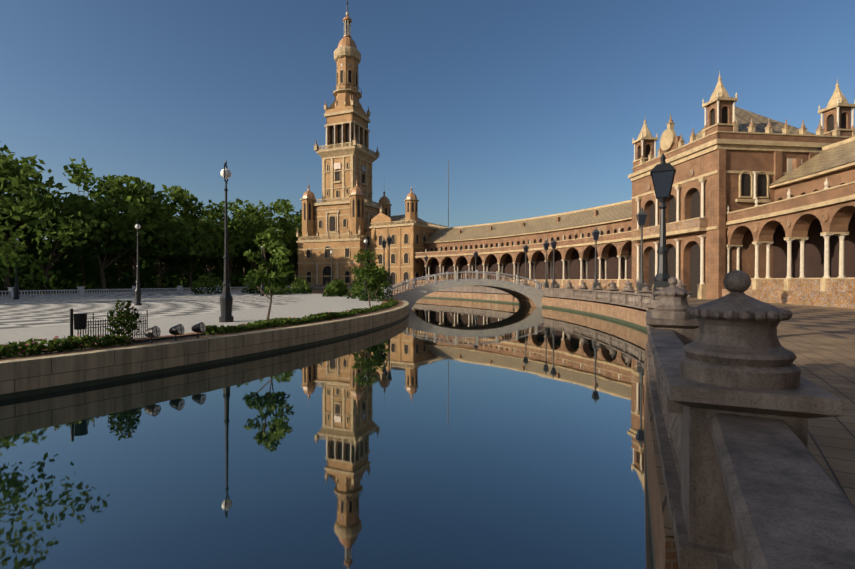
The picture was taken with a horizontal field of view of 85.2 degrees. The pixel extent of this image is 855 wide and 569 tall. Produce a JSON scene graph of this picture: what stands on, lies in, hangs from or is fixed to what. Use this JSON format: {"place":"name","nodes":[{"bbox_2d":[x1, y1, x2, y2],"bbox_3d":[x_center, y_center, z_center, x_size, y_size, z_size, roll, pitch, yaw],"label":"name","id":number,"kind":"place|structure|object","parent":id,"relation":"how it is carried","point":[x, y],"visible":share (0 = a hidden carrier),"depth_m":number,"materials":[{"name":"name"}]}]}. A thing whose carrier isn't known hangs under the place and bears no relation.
{"place":"outdoors","nodes":[
{"label":"outdoors","id":0,"kind":"place"},
{"bbox_2d":[0,288,243,294],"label":"avenue road","id":1,"kind":"structure","parent":0,"point":[93,292],"depth_m":84.67,"materials":[{"name":"grey asphalt"}]},
{"bbox_2d":[0,245,296,293],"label":"park shrubs","id":2,"kind":"object","parent":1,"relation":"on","point":[66,277],"visible":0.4,"depth_m":107.61,"materials":[{"name":"green plant"}]},
{"bbox_2d":[0,289,381,347],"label":"plaza paving","id":3,"kind":"structure","parent":0,"point":[26,319],"depth_m":35.23,"materials":[{"name":"beige stone"}]},
{"bbox_2d":[0,285,290,298],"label":"avenue fence","id":4,"kind":"object","parent":3,"relation":"on","point":[81,291],"visible":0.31,"depth_m":68.36,"materials":[{"name":"white metal"}]},
{"bbox_2d":[0,141,301,293],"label":"park trees","id":5,"kind":"object","parent":3,"relation":"on","point":[165,237],"visible":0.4,"depth_m":97.11,"materials":[{"name":"green plant"}]},
{"bbox_2d":[13,160,367,321],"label":"lamp posts","id":6,"kind":"object","parent":3,"relation":"on","point":[226,300],"visible":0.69,"depth_m":24.56,"materials":[{"name":"black metal"}]},
{"bbox_2d":[0,149,389,320],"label":"bank trees","id":7,"kind":"object","parent":3,"relation":"on","point":[375,276],"visible":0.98,"depth_m":17.03,"materials":[{"name":"green plant"}]},
{"bbox_2d":[191,262,392,300],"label":"shrubs","id":8,"kind":"object","parent":3,"relation":"on","point":[338,288],"visible":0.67,"depth_m":73.00,"materials":[{"name":"green plant"}]},
{"bbox_2d":[0,298,652,568],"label":"canal water","id":9,"kind":"structure","parent":0,"point":[433,433],"depth_m":8.26,"materials":[{"name":"blue liquid"}]},
{"bbox_2d":[17,290,646,354],"bbox_3d":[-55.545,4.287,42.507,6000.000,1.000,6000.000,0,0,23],"label":"ground","id":10,"kind":"structure","parent":0,"point":[396,290],"depth_m":74.70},
{"bbox_2d":[0,292,408,400],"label":"bank wall","id":11,"kind":"structure","parent":10,"relation":"on","point":[32,374],"depth_m":15.86,"materials":[{"name":"stone"}]},
{"bbox_2d":[70,309,205,342],"bbox_3d":[-10.263,1.416,16.608,2.647,1.250,3.528,0,0,23],"label":"bank furniture","id":12,"kind":"object","parent":11,"relation":"on","point":[80,321],"visible":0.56,"depth_m":16.36,"materials":[{"name":"black metal"}]},
{"bbox_2d":[0,298,397,358],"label":"hedge","id":13,"kind":"object","parent":11,"relation":"on","point":[31,346],"visible":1,"depth_m":16.14,"materials":[{"name":"green plant"}]},
{"bbox_2d":[298,289,646,330],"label":"bank wall","id":14,"kind":"structure","parent":10,"relation":"on","point":[632,317],"depth_m":46.86,"materials":[{"name":"stone"}]},
{"bbox_2d":[644,328,825,568],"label":"wall","id":15,"kind":"structure","parent":10,"relation":"on","point":[664,554],"depth_m":4.73,"materials":[{"name":"stone"}]},
{"bbox_2d":[0,0,854,244],"label":"sky","id":16,"kind":"structure","parent":0,"point":[535,108],"materials":[{"name":"blue"}]},
{"bbox_2d":[570,298,854,505],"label":"promenade paving","id":17,"kind":"structure","parent":0,"point":[819,341],"depth_m":10.00,"materials":[{"name":"brown stone"}]},
{"bbox_2d":[296,0,391,284],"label":"tower","id":18,"kind":"structure","parent":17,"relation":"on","point":[333,218],"depth_m":119.91,"materials":[{"name":"stone"}]},
{"bbox_2d":[364,182,447,284],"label":"building","id":19,"kind":"structure","parent":17,"relation":"on","point":[408,231],"depth_m":111.47,"materials":[{"name":"stone"}]},
{"bbox_2d":[381,270,559,308],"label":"bridge","id":20,"kind":"structure","parent":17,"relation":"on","point":[526,295],"depth_m":54.35,"materials":[{"name":"stone"}]},
{"bbox_2d":[410,200,631,291],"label":"gallery","id":21,"kind":"object","parent":17,"relation":"on","point":[498,246],"visible":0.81,"depth_m":85.83,"materials":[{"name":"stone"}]},
{"bbox_2d":[447,160,449,226],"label":"masts and flags","id":22,"kind":"object","parent":21,"relation":"attached to","point":[448,193],"visible":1,"depth_m":112.78,"materials":[{"name":"black metal"}]},
{"bbox_2d":[290,270,854,568],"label":"balustrade","id":23,"kind":"object","parent":17,"relation":"on","point":[737,400],"visible":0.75,"depth_m":2.84,"materials":[{"name":"stone"}]},
{"bbox_2d":[381,208,647,292],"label":"street lamps","id":24,"kind":"object","parent":23,"relation":"on","point":[641,215],"visible":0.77,"depth_m":42.02,"materials":[{"name":"metal"}]},
{"bbox_2d":[650,153,675,303],"bbox_3d":[6.621,-1.578,13.080,0.635,4.252,0.635,0,1,27],"label":"street lamp","id":25,"kind":"object","parent":23,"relation":"on","point":[663,173],"visible":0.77,"depth_m":12.97,"materials":[{"name":"black metal"}]},
{"bbox_2d":[628,73,854,298],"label":"pavilion building","id":26,"kind":"structure","parent":17,"relation":"on","point":[732,157],"depth_m":46.97,"materials":[{"name":"brick"}]},
{"bbox_2d":[722,137,854,308],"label":"gallery","id":27,"kind":"object","parent":17,"relation":"on","point":[793,242],"visible":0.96,"depth_m":39.12,"materials":[{"name":"brick"}]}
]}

